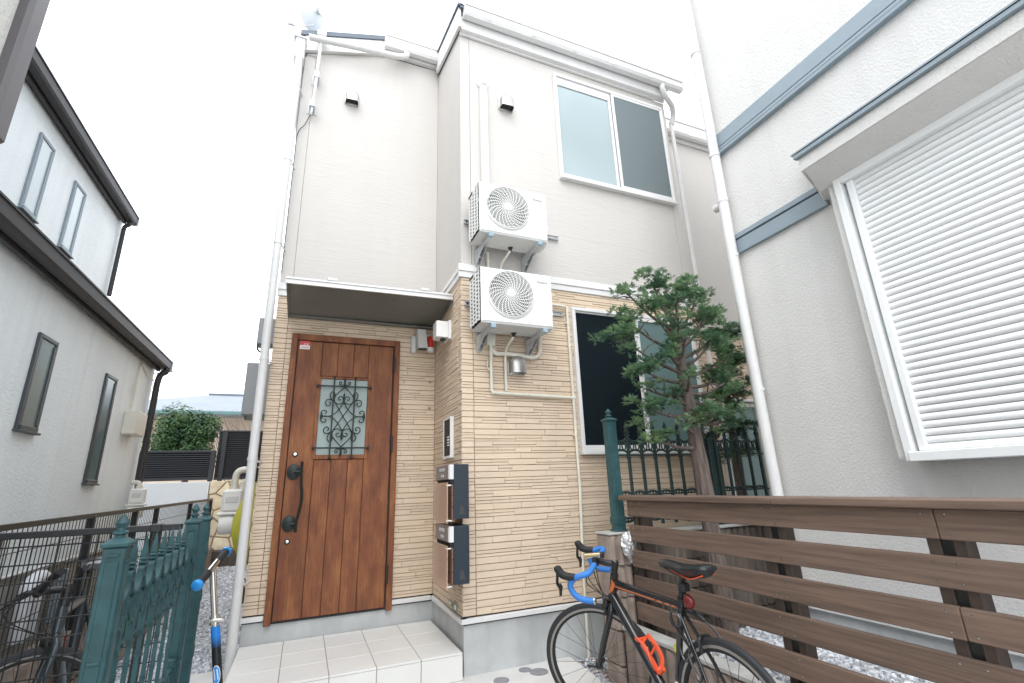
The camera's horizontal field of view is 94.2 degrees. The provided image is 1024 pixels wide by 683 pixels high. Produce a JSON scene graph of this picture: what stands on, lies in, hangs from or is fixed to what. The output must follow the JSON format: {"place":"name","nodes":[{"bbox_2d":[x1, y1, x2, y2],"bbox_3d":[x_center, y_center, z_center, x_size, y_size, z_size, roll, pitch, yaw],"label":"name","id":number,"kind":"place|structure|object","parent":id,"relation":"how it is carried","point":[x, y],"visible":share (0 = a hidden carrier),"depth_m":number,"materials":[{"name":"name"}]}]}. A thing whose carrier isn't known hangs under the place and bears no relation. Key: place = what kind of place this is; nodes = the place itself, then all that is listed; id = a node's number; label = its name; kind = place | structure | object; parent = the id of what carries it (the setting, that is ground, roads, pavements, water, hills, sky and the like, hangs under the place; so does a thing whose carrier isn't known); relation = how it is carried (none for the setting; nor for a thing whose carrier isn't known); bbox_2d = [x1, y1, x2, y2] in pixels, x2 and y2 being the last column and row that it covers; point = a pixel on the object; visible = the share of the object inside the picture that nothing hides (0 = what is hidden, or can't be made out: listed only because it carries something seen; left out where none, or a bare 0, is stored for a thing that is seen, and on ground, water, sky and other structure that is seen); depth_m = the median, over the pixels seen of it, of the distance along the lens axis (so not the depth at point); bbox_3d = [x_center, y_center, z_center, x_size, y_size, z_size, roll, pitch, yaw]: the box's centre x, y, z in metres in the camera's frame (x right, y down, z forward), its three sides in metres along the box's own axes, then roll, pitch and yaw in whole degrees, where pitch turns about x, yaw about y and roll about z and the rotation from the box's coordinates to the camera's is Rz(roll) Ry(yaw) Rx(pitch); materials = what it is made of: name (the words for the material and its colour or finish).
{"place":"outdoors","nodes":[
{"label":"outdoors","id":0,"kind":"place"},
{"bbox_2d":[114,565,248,682],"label":"gravel path","id":1,"kind":"structure","parent":0,"point":[205,633],"depth_m":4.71,"materials":[{"name":"grey gravel"}]},
{"bbox_2d":[36,0,704,399],"label":"sky","id":2,"kind":"structure","parent":0,"point":[186,103],"materials":[{"name":"white"}]},
{"bbox_2d":[144,657,602,682],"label":"pavement","id":3,"kind":"structure","parent":0,"point":[566,665],"depth_m":3.26,"materials":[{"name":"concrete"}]},
{"bbox_2d":[225,620,462,682],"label":"entrance step","id":4,"kind":"object","parent":3,"relation":"on","point":[428,651],"visible":1,"depth_m":3.21,"materials":[{"name":"grey tile"}]},
{"bbox_2d":[494,677,508,682],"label":"manhole cover","id":5,"kind":"object","parent":3,"relation":"on","point":[501,680],"visible":1,"depth_m":3.17,"materials":[{"name":"grey metal"}]},
{"bbox_2d":[519,667,530,672],"bbox_3d":[0.091,2.307,3.338,0.088,0.016,0.088,5,-18,-22],"label":"manhole cover","id":6,"kind":"object","parent":3,"relation":"on","point":[525,669],"visible":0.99,"depth_m":3.33,"materials":[{"name":"grey metal"}]},
{"bbox_2d":[530,668,547,675],"bbox_3d":[0.186,2.290,3.295,0.130,0.016,0.130,5,-18,-22],"label":"manhole cover","id":7,"kind":"object","parent":3,"relation":"on","point":[538,671],"visible":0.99,"depth_m":3.29,"materials":[{"name":"grey metal"}]},
{"bbox_2d":[576,655,608,680],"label":"pebbles","id":8,"kind":"object","parent":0,"point":[596,671],"visible":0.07,"depth_m":3.42,"materials":[{"name":"gravel"}]},
{"bbox_2d":[683,626,933,682],"bbox_3d":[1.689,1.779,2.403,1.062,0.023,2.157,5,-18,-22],"label":"bed gravel","id":9,"kind":"structure","parent":0,"point":[846,662],"depth_m":2.78,"materials":[{"name":"grey gravel"}]},
{"bbox_2d":[587,265,752,633],"bbox_3d":[1.289,0.692,3.410,1.303,2.809,0.751,5,-18,-22],"label":"cypress tree","id":10,"kind":"object","parent":9,"relation":"on","point":[666,303],"visible":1,"depth_m":3.55,"materials":[{"name":"green plant"}]},
{"bbox_2d":[618,495,1023,682],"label":"slat fence","id":11,"kind":"object","parent":9,"relation":"on","point":[961,574],"visible":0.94,"depth_m":1.95,"materials":[{"name":"wood"}]},
{"bbox_2d":[681,0,1023,670],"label":"stucco house","id":12,"kind":"structure","parent":0,"point":[866,157],"depth_m":2.84,"materials":[{"name":"paint"}]},
{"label":"ground","id":13,"kind":"structure","parent":0,"visible":0},
{"bbox_2d":[0,0,49,144],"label":"stucco house","id":14,"kind":"structure","parent":13,"relation":"on","point":[21,22],"depth_m":2.66,"materials":[{"name":"paint"}]},
{"bbox_2d":[0,556,101,682],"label":"city bicycle","id":15,"kind":"object","parent":13,"relation":"on","point":[58,642],"visible":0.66,"depth_m":2.36,"materials":[{"name":"grey metal"}]},
{"bbox_2d":[0,46,173,658],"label":"grey stucco house","id":16,"kind":"structure","parent":13,"relation":"on","point":[78,346],"depth_m":4.19,"materials":[{"name":"white paint"}]},
{"bbox_2d":[7,570,54,644],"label":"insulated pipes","id":17,"kind":"object","parent":16,"relation":"attached to","point":[25,608],"visible":0.4,"depth_m":3.43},
{"bbox_2d":[12,332,58,435],"bbox_3d":[-3.519,0.318,3.543,0.042,0.723,0.312,5,-18,-22],"label":"window","id":18,"kind":"structure","parent":16,"relation":"in","point":[30,409],"depth_m":3.52,"materials":[{"name":"grey glass"}]},
{"bbox_2d":[17,132,55,223],"bbox_3d":[-4.360,-1.510,4.389,0.042,0.798,0.290,5,-18,-22],"label":"window","id":19,"kind":"structure","parent":16,"relation":"in","point":[38,173],"depth_m":4.37,"materials":[{"name":"glass"}]},
{"bbox_2d":[45,568,69,623],"bbox_3d":[-3.798,2.119,3.975,0.060,0.400,0.140,5,-18,-22],"label":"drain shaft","id":20,"kind":"object","parent":16,"relation":"attached to","point":[52,610],"visible":0.34,"depth_m":3.91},
{"bbox_2d":[56,180,86,258],"bbox_3d":[-4.651,-1.293,5.053,0.042,0.786,0.293,5,-18,-22],"label":"window","id":21,"kind":"structure","parent":16,"relation":"in","point":[75,207],"depth_m":5.04,"materials":[{"name":"glass"}]},
{"bbox_2d":[81,373,117,485],"bbox_3d":[-4.037,0.863,4.691,0.042,1.062,0.320,5,-18,-22],"label":"window","id":22,"kind":"structure","parent":16,"relation":"in","point":[95,454],"depth_m":4.67,"materials":[{"name":"grey glass"}]},
{"bbox_2d":[124,480,146,535],"bbox_3d":[-4.298,2.113,5.379,0.187,1.056,0.136,5,-18,-22],"label":"gas meter","id":23,"kind":"object","parent":16,"relation":"attached to","point":[137,496],"visible":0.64,"depth_m":5.43,"materials":[{"name":"grey metal"}]},
{"bbox_2d":[121,363,153,436],"bbox_3d":[-4.355,0.695,5.617,0.130,0.850,0.624,5,-18,-22],"label":"meter box","id":24,"kind":"object","parent":16,"relation":"attached to","point":[134,423],"visible":1,"depth_m":5.32,"materials":[{"name":"beige plastic"}]},
{"bbox_2d":[154,364,246,373],"bbox_3d":[-7.806,0.773,12.251,13.004,2.598,0.021,5,-18,-22],"label":"overhead cable","id":25,"kind":"object","parent":16,"relation":"attached to","point":[205,368],"visible":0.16,"depth_m":12.24,"materials":[{"name":"grey plastic"}]},
{"bbox_2d":[0,523,182,682],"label":"fence","id":26,"kind":"object","parent":13,"relation":"on","point":[153,529],"visible":0.71,"depth_m":2.16,"materials":[{"name":"black metal"}]},
{"bbox_2d":[0,548,213,682],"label":"kerb block wall","id":27,"kind":"structure","parent":13,"relation":"on","point":[24,670],"depth_m":2.55,"materials":[{"name":"grey concrete"}]},
{"bbox_2d":[0,498,212,657],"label":"fence","id":28,"kind":"object","parent":27,"relation":"on","point":[91,518],"visible":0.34,"depth_m":3.03,"materials":[{"name":"black metal"}]},
{"bbox_2d":[77,504,202,682],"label":"iron gate","id":29,"kind":"structure","parent":13,"relation":"on","point":[129,602],"depth_m":1.72,"materials":[{"name":"teal metal"}]},
{"bbox_2d":[133,482,209,571],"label":"white garden wall","id":30,"kind":"structure","parent":13,"relation":"on","point":[164,493],"depth_m":7.45,"materials":[{"name":"white concrete"}]},
{"bbox_2d":[135,450,216,481],"bbox_3d":[-6.026,2.047,7.614,2.175,0.580,0.080,5,-18,-22],"label":"louver fence","id":31,"kind":"object","parent":30,"relation":"on","point":[179,465],"visible":0.38,"depth_m":7.85,"materials":[{"name":"black metal"}]},
{"bbox_2d":[140,401,223,481],"bbox_3d":[-5.896,2.560,8.331,1.207,3.010,1.012,5,-18,-22],"label":"camellia bush","id":32,"kind":"object","parent":13,"relation":"on","point":[188,432],"visible":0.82,"depth_m":8.37,"materials":[{"name":"green plant"}]},
{"bbox_2d":[179,503,212,682],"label":"gate post","id":33,"kind":"object","parent":13,"relation":"on","point":[192,622],"visible":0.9,"depth_m":2.62,"materials":[{"name":"teal metal"}]},
{"bbox_2d":[140,393,264,482],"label":"house","id":34,"kind":"structure","parent":13,"relation":"on","point":[218,404],"depth_m":12.63,"materials":[{"name":"beige"}]},
{"bbox_2d":[190,547,231,682],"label":"kick scooter","id":35,"kind":"object","parent":13,"relation":"on","point":[215,617],"visible":1,"depth_m":2.31,"materials":[{"name":"silver metal"}]},
{"bbox_2d":[202,410,249,480],"bbox_3d":[-5.263,1.995,9.001,1.184,1.438,0.202,5,-18,-22],"label":"bare shrub","id":36,"kind":"object","parent":13,"relation":"on","point":[228,429],"visible":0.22,"depth_m":9.05,"materials":[{"name":"brown plant"}]},
{"bbox_2d":[208,480,256,566],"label":"rubble wall","id":37,"kind":"structure","parent":13,"relation":"on","point":[217,544],"depth_m":7.59,"materials":[{"name":"beige stone"}]},
{"bbox_2d":[213,430,263,480],"bbox_3d":[-4.421,2.031,8.345,1.315,0.925,0.080,5,-18,-22],"label":"louver fence","id":38,"kind":"object","parent":37,"relation":"on","point":[232,451],"visible":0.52,"depth_m":8.20,"materials":[{"name":"black metal"}]},
{"bbox_2d":[223,2,770,680],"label":"two storey house","id":39,"kind":"structure","parent":13,"relation":"on","point":[403,148],"depth_m":4.43,"materials":[{"name":"paint"}]},
{"bbox_2d":[216,466,259,534],"bbox_3d":[-2.548,1.473,4.437,0.313,0.599,0.160,5,-18,-22],"label":"gas meter","id":40,"kind":"object","parent":39,"relation":"attached to","point":[232,496],"visible":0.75,"depth_m":4.35,"materials":[{"name":"grey metal"}]},
{"bbox_2d":[231,482,256,570],"bbox_3d":[-2.222,1.474,3.919,0.150,0.730,0.351,6,-19,-26],"label":"yellow cover","id":41,"kind":"object","parent":39,"relation":"attached to","point":[235,527],"visible":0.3,"depth_m":3.95,"materials":[{"name":"yellow plastic"}]},
{"bbox_2d":[241,362,270,420],"bbox_3d":[-2.700,0.560,5.120,0.295,0.605,0.600,5,-18,-22],"label":"heater box","id":42,"kind":"object","parent":39,"relation":"attached to","point":[249,392],"visible":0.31,"depth_m":4.97,"materials":[{"name":"white metal"}]},
{"bbox_2d":[256,318,275,354],"bbox_3d":[-2.362,-0.026,4.589,0.153,0.373,0.160,5,-18,-22],"label":"junction box","id":43,"kind":"object","parent":39,"relation":"attached to","point":[260,332],"visible":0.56,"depth_m":4.53,"materials":[{"name":"grey metal"}]},
{"bbox_2d":[281,0,327,272],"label":"satellite dish","id":44,"kind":"object","parent":39,"relation":"attached to","point":[314,13],"visible":0.97,"depth_m":5.19,"materials":[{"name":"white metal"}]},
{"bbox_2d":[263,333,399,626],"bbox_3d":[-1.477,1.073,4.097,0.957,2.337,0.124,5,-18,-22],"label":"front door","id":45,"kind":"structure","parent":39,"relation":"in","point":[332,550],"depth_m":4.08,"materials":[{"name":"brown wood"}]},
{"bbox_2d":[410,329,433,353],"bbox_3d":[-0.869,-0.006,4.663,0.216,0.235,0.167,5,-18,-22],"label":"security light","id":46,"kind":"object","parent":39,"relation":"attached to","point":[421,339],"visible":0.97,"depth_m":4.64,"materials":[{"name":"grey plastic"}]},
{"bbox_2d":[433,320,450,342],"bbox_3d":[-0.632,-0.091,4.293,0.134,0.177,0.160,5,-18,-22],"label":"wall lamp","id":47,"kind":"object","parent":39,"relation":"attached to","point":[441,331],"visible":1,"depth_m":4.24,"materials":[{"name":"white paint"}]},
{"bbox_2d":[443,416,453,458],"bbox_3d":[-0.536,0.814,4.008,0.030,0.335,0.230,5,-18,-22],"label":"intercom","id":48,"kind":"object","parent":39,"relation":"attached to","point":[448,437],"visible":1,"depth_m":3.96,"materials":[{"name":"white paint"}]},
{"bbox_2d":[433,464,468,523],"bbox_3d":[-0.462,1.137,3.574,0.166,0.400,0.402,5,-18,-22],"label":"mailbox","id":49,"kind":"object","parent":39,"relation":"attached to","point":[451,495],"visible":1,"depth_m":3.43,"materials":[{"name":"black metal"}]},
{"bbox_2d":[433,522,469,589],"bbox_3d":[-0.447,1.539,3.453,0.166,0.400,0.402,5,-18,-22],"label":"mailbox","id":50,"kind":"object","parent":39,"relation":"attached to","point":[451,564],"visible":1,"depth_m":3.31,"materials":[{"name":"black metal"}]},
{"bbox_2d":[463,182,558,272],"bbox_3d":[0.088,-0.897,4.208,0.950,0.771,0.399,5,-18,-22],"label":"air conditioner","id":51,"kind":"object","parent":39,"relation":"attached to","point":[509,219],"visible":1,"depth_m":4.06,"materials":[{"name":"white metal"}]},
{"bbox_2d":[464,266,563,370],"bbox_3d":[0.115,-0.150,3.986,0.950,0.764,0.405,5,-18,-22],"label":"air conditioner","id":52,"kind":"object","parent":39,"relation":"attached to","point":[509,302],"visible":1,"depth_m":3.84,"materials":[{"name":"grey metal"}]},
{"bbox_2d":[552,72,677,205],"bbox_3d":[1.153,-2.244,5.303,1.485,1.345,0.055,5,-18,-22],"label":"window","id":53,"kind":"structure","parent":39,"relation":"in","point":[584,134],"depth_m":5.28,"materials":[{"name":"glass"}]},
{"bbox_2d":[570,306,709,454],"bbox_3d":[1.239,0.376,4.511,1.448,1.345,0.055,5,-18,-22],"label":"window","id":54,"kind":"structure","parent":39,"relation":"in","point":[600,384],"depth_m":4.41,"materials":[{"name":"black glass"}]},
{"bbox_2d":[719,399,770,495],"bbox_3d":[2.760,1.711,5.400,0.650,2.130,0.090,5,-18,-22],"label":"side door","id":55,"kind":"structure","parent":39,"relation":"in","point":[751,413],"depth_m":5.55,"materials":[{"name":"paint"}]},
{"bbox_2d":[579,654,608,682],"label":"gravel strip","id":56,"kind":"object","parent":13,"relation":"on","point":[597,676],"depth_m":3.31,"materials":[{"name":"grey gravel"}]},
{"bbox_2d":[581,655,608,677],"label":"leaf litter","id":57,"kind":"object","parent":56,"relation":"on","point":[600,670],"visible":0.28,"depth_m":3.27,"materials":[{"name":"grey gravel"}]},
{"bbox_2d":[546,540,775,682],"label":"road bicycle","id":58,"kind":"object","parent":13,"relation":"on","point":[612,607],"visible":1,"depth_m":2.47,"materials":[{"name":"black metal"}]},
{"bbox_2d":[595,524,777,682],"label":"block wall","id":59,"kind":"structure","parent":13,"relation":"on","point":[609,541],"depth_m":3.34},
{"bbox_2d":[621,531,636,563],"bbox_3d":[0.829,1.422,3.291,0.173,0.215,0.093,5,-18,-22],"label":"foil wrap","id":60,"kind":"object","parent":59,"relation":"attached to","point":[628,545],"visible":0.59,"depth_m":3.26,"materials":[{"name":"white metal"}]},
{"bbox_2d":[600,409,769,531],"bbox_3d":[1.465,1.006,3.832,1.637,0.895,0.095,5,-18,-22],"label":"iron railing","id":61,"kind":"object","parent":59,"relation":"on","point":[618,520],"visible":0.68,"depth_m":3.71,"materials":[{"name":"metal"}]},
{"bbox_2d":[622,624,784,682],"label":"planter wall","id":62,"kind":"structure","parent":13,"relation":"on","point":[665,643],"depth_m":2.69,"materials":[{"name":"grey concrete"}]},
{"bbox_2d":[694,323,762,495],"bbox_3d":[2.067,1.126,4.262,1.018,2.847,0.506,5,-18,-22],"label":"cypress tree","id":63,"kind":"object","parent":13,"relation":"on","point":[740,359],"visible":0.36,"depth_m":4.38,"materials":[{"name":"green plant"}]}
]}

